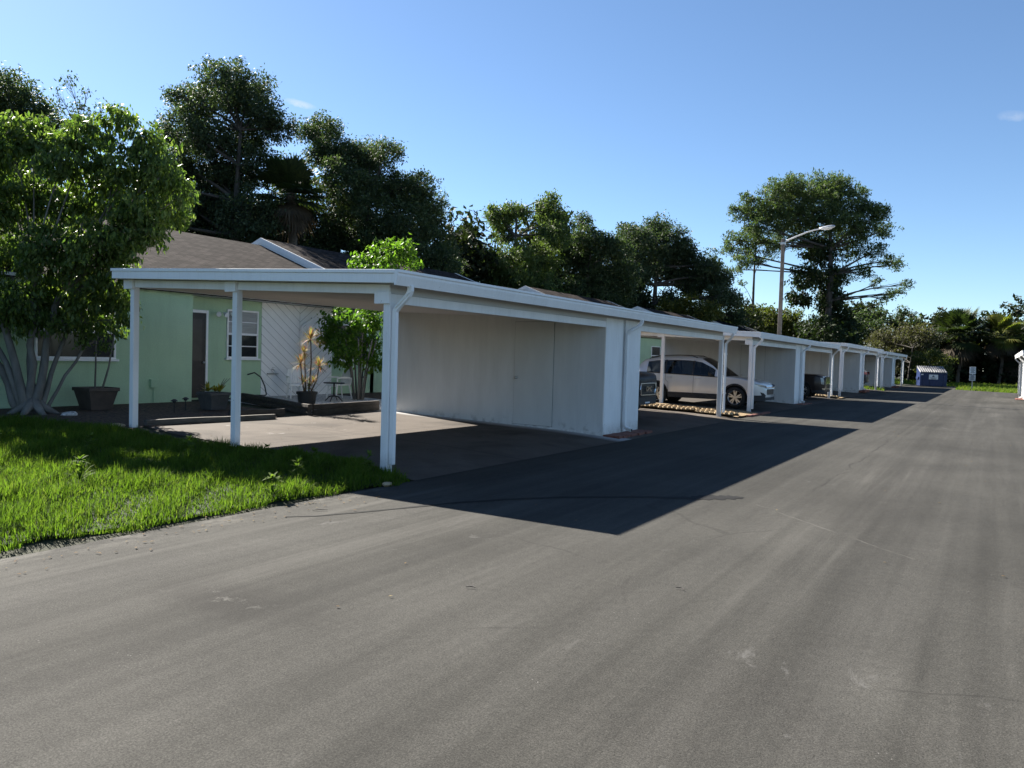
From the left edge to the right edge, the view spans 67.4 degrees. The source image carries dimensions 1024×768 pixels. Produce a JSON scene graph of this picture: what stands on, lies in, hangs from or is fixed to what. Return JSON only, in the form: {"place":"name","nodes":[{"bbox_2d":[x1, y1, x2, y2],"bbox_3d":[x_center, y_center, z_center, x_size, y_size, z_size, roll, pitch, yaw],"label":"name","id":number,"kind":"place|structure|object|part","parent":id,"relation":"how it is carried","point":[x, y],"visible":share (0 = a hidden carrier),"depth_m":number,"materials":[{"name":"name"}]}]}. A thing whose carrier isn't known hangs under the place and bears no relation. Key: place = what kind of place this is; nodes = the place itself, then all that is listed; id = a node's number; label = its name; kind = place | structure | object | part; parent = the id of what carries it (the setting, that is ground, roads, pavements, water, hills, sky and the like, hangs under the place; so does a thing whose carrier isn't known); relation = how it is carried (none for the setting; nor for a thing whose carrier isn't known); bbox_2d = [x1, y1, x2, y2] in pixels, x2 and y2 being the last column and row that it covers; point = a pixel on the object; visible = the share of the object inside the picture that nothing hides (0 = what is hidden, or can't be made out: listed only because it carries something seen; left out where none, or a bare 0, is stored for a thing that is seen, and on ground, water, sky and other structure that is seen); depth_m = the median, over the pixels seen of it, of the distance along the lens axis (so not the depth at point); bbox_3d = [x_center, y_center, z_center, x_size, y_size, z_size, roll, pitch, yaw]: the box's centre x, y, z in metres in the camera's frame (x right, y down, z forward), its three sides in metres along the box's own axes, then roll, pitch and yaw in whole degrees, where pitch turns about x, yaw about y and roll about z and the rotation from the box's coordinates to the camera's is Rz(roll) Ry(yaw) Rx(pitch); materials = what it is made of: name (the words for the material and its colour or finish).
{"place":"outdoors","nodes":[
{"label":"outdoors","id":0,"kind":"place"},
{"bbox_2d":[145,408,740,479],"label":"driveway","id":1,"kind":"structure","parent":0,"point":[455,445],"depth_m":14.55,"materials":[{"name":"concrete"}]},
{"bbox_2d":[241,398,311,414],"bbox_3d":[-5.864,0.533,18.879,0.125,0.194,3.602,0,3,-43],"label":"timber","id":2,"kind":"object","parent":1,"relation":"on","point":[277,406],"visible":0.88,"depth_m":18.64,"materials":[{"name":"brown wood"}]},
{"bbox_2d":[241,393,312,409],"bbox_3d":[-5.851,0.410,18.869,0.127,0.188,3.622,0,3,-43],"label":"timber","id":3,"kind":"object","parent":2,"relation":"on","point":[279,401],"visible":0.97,"depth_m":18.60,"materials":[{"name":"wood"}]},
{"bbox_2d":[110,268,737,470],"bbox_3d":[-0.124,-0.427,18.641,6.709,3.212,15.898,3,2,32],"label":"carport","id":4,"kind":"object","parent":1,"relation":"on","point":[461,349],"visible":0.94,"depth_m":16.87,"materials":[{"name":"paint"}]},
{"bbox_2d":[513,322,554,426],"bbox_3d":[0.466,-0.233,17.402,1.036,2.368,0.089,3,2,32],"label":"door","id":5,"kind":"structure","parent":4,"relation":"in","point":[534,341],"depth_m":17.42,"materials":[{"name":"paint"}]},
{"bbox_2d":[638,371,656,408],"bbox_3d":[1.549,-0.146,22.207,5.161,1.916,2.396,3,2,32],"label":"parked car","id":6,"kind":"object","parent":1,"relation":"on","point":[647,387],"visible":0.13,"depth_m":20.88,"materials":[{"name":"black paint"}]},
{"bbox_2d":[0,369,988,558],"bbox_3d":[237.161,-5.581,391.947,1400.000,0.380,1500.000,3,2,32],"label":"ground","id":7,"kind":"structure","parent":0,"point":[41,544],"depth_m":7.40,"materials":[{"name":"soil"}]},
{"bbox_2d":[0,60,102,199],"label":"oak tree","id":8,"kind":"object","parent":7,"relation":"on","point":[14,97],"visible":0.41,"depth_m":36.45,"materials":[{"name":"green plant"}]},
{"bbox_2d":[46,70,107,126],"bbox_3d":[-19.388,-6.945,34.125,2.697,13.615,1.991,2,2,21],"label":"sparse tree","id":9,"kind":"object","parent":7,"relation":"on","point":[81,106],"visible":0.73,"depth_m":33.81,"materials":[{"name":"green plant"}]},
{"bbox_2d":[68,454,95,479],"bbox_3d":[-4.936,0.945,8.772,0.333,0.313,0.337,1,2,-8],"label":"weed","id":10,"kind":"object","parent":7,"relation":"on","point":[79,469],"visible":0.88,"depth_m":8.75,"materials":[{"name":"green plant"}]},
{"bbox_2d":[0,401,277,432],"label":"mulch bed","id":11,"kind":"object","parent":7,"relation":"on","point":[118,413],"visible":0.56,"depth_m":16.18,"materials":[{"name":"brown soil"}]},
{"bbox_2d":[60,411,77,415],"bbox_3d":[-8.790,0.606,15.229,0.255,0.133,0.351,3,2,32],"label":"rock","id":12,"kind":"object","parent":11,"relation":"on","point":[71,413],"visible":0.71,"depth_m":15.16,"materials":[{"name":"white stone"}]},
{"bbox_2d":[69,290,129,409],"bbox_3d":[-8.572,-0.682,15.922,1.891,2.526,1.252,3,2,32],"label":"potted tree","id":13,"kind":"object","parent":11,"relation":"on","point":[102,397],"visible":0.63,"depth_m":16.13,"materials":[{"name":"green plant"}]},
{"bbox_2d":[0,103,200,414],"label":"ficus tree","id":14,"kind":"object","parent":11,"relation":"on","point":[122,238],"visible":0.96,"depth_m":14.95,"materials":[{"name":"green plant"}]},
{"bbox_2d":[143,414,275,424],"bbox_3d":[-5.965,0.707,15.363,0.151,0.122,2.811,3,3,37],"label":"timber","id":15,"kind":"object","parent":11,"relation":"on","point":[205,419],"visible":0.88,"depth_m":15.12,"materials":[{"name":"wood"}]},
{"bbox_2d":[196,378,230,409],"bbox_3d":[-6.842,0.225,17.649,0.546,0.723,0.777,3,2,32],"label":"potted croton","id":16,"kind":"object","parent":11,"relation":"on","point":[215,399],"visible":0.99,"depth_m":17.50,"materials":[{"name":"grey ceramic"}]},
{"bbox_2d":[228,408,284,415],"bbox_3d":[-5.551,0.631,16.726,0.182,0.183,1.266,3,3,41],"label":"timber","id":17,"kind":"object","parent":11,"relation":"on","point":[279,412],"visible":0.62,"depth_m":16.72,"materials":[{"name":"wood"}]},
{"bbox_2d":[175,439,199,460],"bbox_3d":[-4.408,0.892,10.432,0.385,0.312,0.330,3,2,32],"label":"weed","id":18,"kind":"object","parent":7,"relation":"on","point":[189,445],"visible":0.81,"depth_m":10.38,"materials":[{"name":"green plant"}]},
{"bbox_2d":[183,434,199,452],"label":"weed","id":19,"kind":"object","parent":7,"relation":"on","point":[190,437],"visible":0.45,"depth_m":10.84,"materials":[{"name":"green plant"}]},
{"bbox_2d":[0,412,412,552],"bbox_3d":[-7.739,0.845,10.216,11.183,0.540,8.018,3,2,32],"label":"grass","id":20,"kind":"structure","parent":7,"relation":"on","point":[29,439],"depth_m":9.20,"materials":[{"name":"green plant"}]},
{"bbox_2d":[290,455,308,477],"bbox_3d":[-2.647,1.045,9.594,0.310,0.301,0.402,2,2,10],"label":"weed","id":21,"kind":"object","parent":20,"relation":"on","point":[297,471],"visible":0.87,"depth_m":9.58,"materials":[{"name":"green plant"}]},
{"bbox_2d":[147,53,303,242],"bbox_3d":[-15.075,-8.398,38.974,8.889,16.427,7.814,1,2,-9],"label":"oak tree","id":22,"kind":"object","parent":7,"relation":"on","point":[223,184],"visible":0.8,"depth_m":37.65,"materials":[{"name":"green plant"}]},
{"bbox_2d":[0,204,474,408],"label":"house","id":23,"kind":"structure","parent":7,"relation":"on","point":[185,344],"depth_m":21.08,"materials":[{"name":"green paint"}]},
{"bbox_2d":[34,311,118,360],"bbox_3d":[-9.640,-1.150,17.026,0.100,1.280,1.870,3,2,32],"label":"window","id":24,"kind":"structure","parent":23,"relation":"in","point":[67,354],"depth_m":16.98,"materials":[{"name":"white glass"}]},
{"bbox_2d":[192,312,205,397],"bbox_3d":[-8.459,-0.762,20.276,0.089,2.260,0.820,3,2,32],"label":"door","id":25,"kind":"structure","parent":23,"relation":"in","point":[199,319],"depth_m":20.44,"materials":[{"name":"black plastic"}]},
{"bbox_2d":[224,309,260,359],"bbox_3d":[-7.577,-1.375,21.625,0.100,1.400,1.160,3,2,32],"label":"window","id":26,"kind":"structure","parent":23,"relation":"in","point":[250,319],"depth_m":21.77,"materials":[{"name":"white glass"}]},
{"bbox_2d":[333,324,367,361],"bbox_3d":[-5.292,-1.344,25.280,0.100,1.230,1.620,3,2,32],"label":"window","id":27,"kind":"structure","parent":23,"relation":"in","point":[344,326],"depth_m":25.06,"materials":[{"name":"white glass"}]},
{"bbox_2d":[259,443,280,463],"bbox_3d":[-3.318,0.942,10.461,0.412,0.317,0.436,3,2,32],"label":"weed","id":28,"kind":"object","parent":7,"relation":"on","point":[267,456],"visible":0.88,"depth_m":10.43,"materials":[{"name":"green plant"}]},
{"bbox_2d":[262,472,284,494],"bbox_3d":[-2.691,1.123,8.671,0.272,0.262,0.254,1,2,-15],"label":"weed","id":29,"kind":"object","parent":7,"relation":"on","point":[270,479],"visible":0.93,"depth_m":8.65,"materials":[{"name":"green plant"}]},
{"bbox_2d":[243,152,332,244],"bbox_3d":[-10.976,-5.716,38.378,4.515,11.470,4.467,3,2,32],"label":"fan palm","id":30,"kind":"object","parent":7,"relation":"on","point":[290,175],"visible":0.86,"depth_m":37.45,"materials":[{"name":"green plant"}]},
{"bbox_2d":[228,394,380,409],"bbox_3d":[-5.200,0.515,21.136,4.790,0.106,5.100,3,2,32],"label":"gravel bed","id":31,"kind":"object","parent":7,"relation":"on","point":[321,398],"visible":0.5,"depth_m":22.40,"materials":[{"name":"grey gravel"}]},
{"bbox_2d":[229,372,266,399],"bbox_3d":[-7.253,0.036,21.151,0.614,0.718,1.574,2,2,5],"label":"garden hose","id":32,"kind":"object","parent":31,"relation":"on","point":[262,382],"visible":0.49,"depth_m":21.79,"materials":[{"name":"black plastic"}]},
{"bbox_2d":[286,367,308,398],"bbox_3d":[-6.206,-0.033,22.190,0.610,0.898,0.620,1,2,-28],"label":"garden chair","id":33,"kind":"object","parent":31,"relation":"on","point":[291,377],"visible":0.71,"depth_m":22.31,"materials":[{"name":"white plastic"}]},
{"bbox_2d":[290,328,327,409],"bbox_3d":[-4.934,-0.416,18.792,0.872,2.077,1.329,3,2,32],"label":"potted dracaena","id":34,"kind":"object","parent":31,"relation":"on","point":[306,397],"visible":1,"depth_m":18.66,"materials":[{"name":"orange plant"}]},
{"bbox_2d":[323,382,344,401],"bbox_3d":[-5.063,0.224,21.812,0.600,0.540,0.600,3,2,32],"label":"side table","id":35,"kind":"object","parent":31,"relation":"on","point":[333,395],"visible":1,"depth_m":21.79,"materials":[{"name":"black plastic"}]},
{"bbox_2d":[326,369,351,398],"bbox_3d":[-5.117,-0.012,22.826,0.610,0.898,0.620,4,3,44],"label":"garden chair","id":36,"kind":"object","parent":31,"relation":"on","point":[346,378],"visible":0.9,"depth_m":22.82,"materials":[{"name":"white plastic"}]},
{"bbox_2d":[312,405,379,414],"bbox_3d":[-4.007,0.628,18.703,0.128,0.134,2.410,3,2,27],"label":"timber","id":37,"kind":"object","parent":31,"relation":"on","point":[341,410],"visible":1,"depth_m":18.50,"materials":[{"name":"brown wood"}]},
{"bbox_2d":[312,400,379,409],"bbox_3d":[-4.012,0.506,18.704,0.129,0.130,2.408,3,2,27],"label":"timber","id":38,"kind":"object","parent":37,"relation":"on","point":[344,405],"visible":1,"depth_m":18.56,"materials":[{"name":"wood"}]},
{"bbox_2d":[315,233,424,399],"bbox_3d":[-4.270,-1.877,22.712,2.836,5.222,2.585,3,2,32],"label":"ficus bush","id":39,"kind":"object","parent":31,"relation":"on","point":[333,338],"visible":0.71,"depth_m":22.57,"materials":[{"name":"green plant"}]},
{"bbox_2d":[305,446,328,466],"bbox_3d":[-2.632,0.996,10.377,0.460,0.304,0.358,1,2,-19],"label":"weed","id":40,"kind":"object","parent":7,"relation":"on","point":[317,460],"visible":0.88,"depth_m":10.36,"materials":[{"name":"green plant"}]},
{"bbox_2d":[335,392,381,398],"bbox_3d":[-2.338,0.428,25.844,4.640,0.102,5.880,3,2,32],"label":"patio bed","id":41,"kind":"object","parent":7,"relation":"on","point":[376,395],"visible":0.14,"depth_m":24.76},
{"bbox_2d":[251,109,468,274],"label":"oak tree","id":42,"kind":"object","parent":7,"relation":"on","point":[402,207],"visible":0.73,"depth_m":42.90,"materials":[{"name":"green plant"}]},
{"bbox_2d":[361,449,374,473],"bbox_3d":[-1.931,1.043,10.161,0.254,0.340,0.249,1,2,-11],"label":"weed","id":43,"kind":"object","parent":7,"relation":"on","point":[369,454],"visible":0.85,"depth_m":10.18,"materials":[{"name":"green plant"}]},
{"bbox_2d":[1,132,769,331],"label":"woods","id":44,"kind":"object","parent":7,"relation":"on","point":[476,272],"depth_m":55.22,"materials":[{"name":"green plant"}]},
{"bbox_2d":[445,188,590,297],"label":"vine covered tree","id":45,"kind":"object","parent":7,"relation":"on","point":[549,214],"visible":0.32,"depth_m":57.09,"materials":[{"name":"green plant"}]},
{"bbox_2d":[477,282,660,363],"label":"house","id":46,"kind":"structure","parent":7,"relation":"on","point":[649,348],"depth_m":47.48,"materials":[{"name":"brown"}]},
{"bbox_2d":[651,346,660,357],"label":"window","id":47,"kind":"structure","parent":46,"relation":"in","point":[655,350],"depth_m":48.14,"materials":[{"name":"white glass"}]},
{"bbox_2d":[549,210,646,307],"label":"broadleaf tree","id":48,"kind":"object","parent":7,"relation":"on","point":[615,283],"visible":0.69,"depth_m":61.60,"materials":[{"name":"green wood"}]},
{"bbox_2d":[629,306,700,339],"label":"house","id":49,"kind":"structure","parent":7,"relation":"on","point":[661,312],"depth_m":62.08,"materials":[{"name":"brown"}]},
{"bbox_2d":[613,209,752,328],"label":"spreading oak","id":50,"kind":"object","parent":7,"relation":"on","point":[691,270],"visible":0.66,"depth_m":77.31,"materials":[{"name":"green plant"}]},
{"bbox_2d":[649,291,727,322],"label":"yellow green shrub","id":51,"kind":"object","parent":7,"relation":"on","point":[686,305],"visible":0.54,"depth_m":74.67,"materials":[{"name":"green plant"}]},
{"bbox_2d":[640,403,756,416],"bbox_3d":[5.402,0.795,26.271,5.350,0.175,2.750,3,2,32],"label":"bark strip","id":52,"kind":"object","parent":7,"relation":"on","point":[742,413],"visible":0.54,"depth_m":25.93,"materials":[{"name":"brown wood"}]},
{"bbox_2d":[641,404,657,407],"bbox_3d":[4.517,0.720,25.173,0.600,0.050,0.300,1,-11,30],"label":"edging stone","id":53,"kind":"object","parent":52,"relation":"on","point":[653,406],"visible":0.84,"depth_m":25.10,"materials":[{"name":"beige stone"}]},
{"bbox_2d":[658,406,675,409],"bbox_3d":[5.030,0.765,24.827,0.600,0.050,0.300,3,-11,30],"label":"edging stone","id":54,"kind":"object","parent":52,"relation":"on","point":[667,407],"visible":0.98,"depth_m":24.75,"materials":[{"name":"beige stone"}]},
{"bbox_2d":[676,407,694,410],"bbox_3d":[5.548,0.802,24.491,0.600,0.050,0.300,1,-11,31],"label":"edging stone","id":55,"kind":"object","parent":52,"relation":"on","point":[685,409],"visible":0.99,"depth_m":24.44,"materials":[{"name":"beige stone"}]},
{"bbox_2d":[695,410,713,413],"bbox_3d":[6.075,0.881,24.163,0.600,0.050,0.300,4,-5,30],"label":"edging stone","id":56,"kind":"object","parent":52,"relation":"on","point":[710,412],"visible":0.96,"depth_m":24.07,"materials":[{"name":"beige stone"}]},
{"bbox_2d":[714,412,733,415],"bbox_3d":[6.589,0.927,23.829,0.600,0.050,0.300,3,-9,32],"label":"edging stone","id":57,"kind":"object","parent":52,"relation":"on","point":[728,414],"visible":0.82,"depth_m":23.73,"materials":[{"name":"beige stone"}]},
{"bbox_2d":[705,320,758,331],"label":"house","id":58,"kind":"structure","parent":7,"relation":"on","point":[740,328],"depth_m":78.13,"materials":[{"name":"grey"}]},
{"bbox_2d":[730,225,771,325],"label":"pine tree","id":59,"kind":"object","parent":7,"relation":"on","point":[741,283],"visible":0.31,"depth_m":92.77,"materials":[{"name":"green plant"}]},
{"bbox_2d":[746,411,769,416],"bbox_3d":[8.214,1.023,25.501,0.150,0.111,2.625,3,2,32],"label":"brick edging","id":60,"kind":"object","parent":7,"relation":"on","point":[758,414],"visible":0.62,"depth_m":25.33,"materials":[{"name":"red brick"}]},
{"bbox_2d":[737,302,815,337],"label":"olive shrub","id":61,"kind":"object","parent":7,"relation":"on","point":[768,316],"visible":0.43,"depth_m":95.00,"materials":[{"name":"green plant"}]},
{"bbox_2d":[777,225,834,334],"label":"street lamp","id":62,"kind":"object","parent":7,"relation":"on","point":[781,284],"visible":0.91,"depth_m":42.28,"materials":[{"name":"metal"}]},
{"bbox_2d":[718,167,915,345],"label":"pine tree","id":63,"kind":"object","parent":7,"relation":"on","point":[800,198],"visible":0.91,"depth_m":87.26,"materials":[{"name":"green plant"}]},
{"bbox_2d":[851,304,924,345],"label":"broadleaf tree","id":64,"kind":"object","parent":7,"relation":"on","point":[878,317],"visible":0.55,"depth_m":99.86,"materials":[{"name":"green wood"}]},
{"bbox_2d":[791,293,1023,384],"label":"woods","id":65,"kind":"object","parent":7,"relation":"on","point":[982,366],"visible":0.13,"depth_m":94.13,"materials":[{"name":"green plant"}]},
{"bbox_2d":[863,317,952,379],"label":"grey shrub","id":66,"kind":"object","parent":7,"relation":"on","point":[907,341],"visible":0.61,"depth_m":90.88,"materials":[{"name":"green plant"}]},
{"bbox_2d":[908,348,958,381],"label":"pale shrub","id":67,"kind":"object","parent":7,"relation":"on","point":[937,357],"visible":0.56,"depth_m":83.17,"materials":[{"name":"green plant"}]},
{"bbox_2d":[931,307,994,381],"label":"fan palm","id":68,"kind":"object","parent":7,"relation":"on","point":[960,349],"visible":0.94,"depth_m":90.86,"materials":[{"name":"green plant"}]},
{"bbox_2d":[969,367,975,388],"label":"sign post","id":69,"kind":"object","parent":7,"relation":"on","point":[972,377],"visible":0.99,"depth_m":65.20,"materials":[{"name":"metal"}]},
{"bbox_2d":[976,312,1023,384],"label":"fan palm","id":70,"kind":"object","parent":7,"relation":"on","point":[995,348],"visible":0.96,"depth_m":89.09,"materials":[{"name":"green plant"}]},
{"bbox_2d":[987,333,1023,379],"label":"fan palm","id":71,"kind":"object","parent":7,"relation":"on","point":[1011,362],"visible":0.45,"depth_m":89.94,"materials":[{"name":"green plant"}]},
{"bbox_2d":[1015,350,1023,399],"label":"carport","id":72,"kind":"object","parent":7,"relation":"on","point":[1020,355],"visible":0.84,"depth_m":48.14,"materials":[{"name":"white paint"}]},
{"bbox_2d":[6,414,1010,605],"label":"leaf litter","id":73,"kind":"object","parent":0,"point":[308,509],"visible":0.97,"depth_m":7.84,"materials":[{"name":"brown plant"}]},
{"bbox_2d":[0,385,1023,767],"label":"road","id":74,"kind":"structure","parent":0,"point":[854,599],"depth_m":5.03,"materials":[{"name":"grey asphalt"}]},
{"bbox_2d":[382,482,391,486],"bbox_3d":[-1.599,1.280,9.792,0.126,0.064,0.148,3,2,32],"label":"rock","id":75,"kind":"object","parent":74,"relation":"on","point":[386,484],"visible":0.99,"depth_m":9.74,"materials":[{"name":"grey stone"}]},
{"bbox_2d":[285,495,743,516],"bbox_3d":[0.243,1.384,8.969,5.587,0.001,0.603,1,2,-19],"label":"tire mark","id":76,"kind":"object","parent":74,"relation":"on","point":[711,497],"visible":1,"depth_m":9.43,"materials":[{"name":"rubber"}]},
{"bbox_2d":[916,366,947,386],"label":"dumpster","id":77,"kind":"object","parent":74,"relation":"on","point":[931,376],"visible":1,"depth_m":71.39,"materials":[{"name":"blue metal"}]},
{"bbox_2d":[0,0,1023,330],"label":"sky","id":78,"kind":"structure","parent":0,"point":[631,110],"materials":[{"name":"blue"}]},
{"bbox_2d":[656,396,839,412],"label":"driveway","id":79,"kind":"structure","parent":0,"point":[763,406],"depth_m":30.13,"materials":[{"name":"concrete"}]},
{"bbox_2d":[639,355,774,407],"bbox_3d":[7.129,-0.148,28.718,4.988,1.852,2.430,3,2,32],"label":"parked car","id":80,"kind":"object","parent":79,"relation":"on","point":[690,376],"visible":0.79,"depth_m":27.95,"materials":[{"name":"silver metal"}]},
{"bbox_3d":[6.122,0.002,28.192,1.025,0.766,0.059,3,2,32],"label":"door","id":81,"kind":"part","parent":80,"relation":"part of","materials":[{"name":"silver metal"}]},
{"bbox_3d":[6.233,-0.601,28.281,2.591,0.572,0.215,3,2,32],"label":"side window","id":82,"kind":"part","parent":80,"relation":"part of","materials":[{"name":"black glass"}]},
{"bbox_3d":[7.046,0.070,27.614,1.158,0.732,0.060,3,2,32],"label":"door","id":83,"kind":"part","parent":80,"relation":"part of","materials":[{"name":"silver metal"}]},
{"bbox_2d":[641,331,840,411],"bbox_3d":[9.829,-0.675,34.529,6.709,3.212,15.898,3,2,32],"label":"carport","id":84,"kind":"object","parent":79,"relation":"on","point":[777,361],"visible":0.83,"depth_m":32.83,"materials":[{"name":"white paint"}]},
{"bbox_2d":[740,345,765,379],"bbox_3d":[10.420,-0.482,33.290,1.036,2.368,0.089,3,2,32],"label":"door","id":85,"kind":"structure","parent":84,"relation":"in","point":[760,350],"depth_m":33.22,"materials":[{"name":"paint"}]},
{"bbox_2d":[803,373,829,397],"bbox_3d":[13.185,-0.315,38.458,5.012,1.818,2.378,3,2,32],"label":"parked car","id":86,"kind":"object","parent":79,"relation":"on","point":[814,384],"visible":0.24,"depth_m":36.67,"materials":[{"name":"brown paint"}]},
{"bbox_2d":[816,389,882,397],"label":"driveway","id":87,"kind":"structure","parent":0,"point":[845,394],"depth_m":46.31,"materials":[{"name":"concrete"}]},
{"bbox_2d":[805,342,883,395],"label":"carport","id":88,"kind":"object","parent":87,"relation":"on","point":[848,370],"visible":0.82,"depth_m":48.59,"materials":[{"name":"white paint"}]},
{"bbox_2d":[821,351,838,387],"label":"door","id":89,"kind":"structure","parent":88,"relation":"in","point":[824,356],"depth_m":48.95,"materials":[{"name":"paint"}]},
{"bbox_2d":[863,367,869,383],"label":"parked car","id":90,"kind":"object","parent":87,"relation":"on","point":[866,376],"visible":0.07,"depth_m":52.18,"materials":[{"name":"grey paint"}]},
{"bbox_2d":[865,385,907,389],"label":"driveway","id":91,"kind":"structure","parent":0,"point":[887,388],"depth_m":62.48,"materials":[{"name":"concrete"}]},
{"bbox_2d":[863,351,907,387],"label":"carport","id":92,"kind":"object","parent":91,"relation":"on","point":[886,376],"visible":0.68,"depth_m":64.05,"materials":[{"name":"white paint"}]},
{"bbox_2d":[864,356,875,384],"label":"door","id":93,"kind":"structure","parent":92,"relation":"in","point":[869,362],"depth_m":64.39,"materials":[{"name":"paint"}]},
{"bbox_2d":[863,379,1021,392],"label":"grass","id":94,"kind":"structure","parent":0,"point":[1003,388],"depth_m":69.78,"materials":[{"name":"green plant"}]}
]}

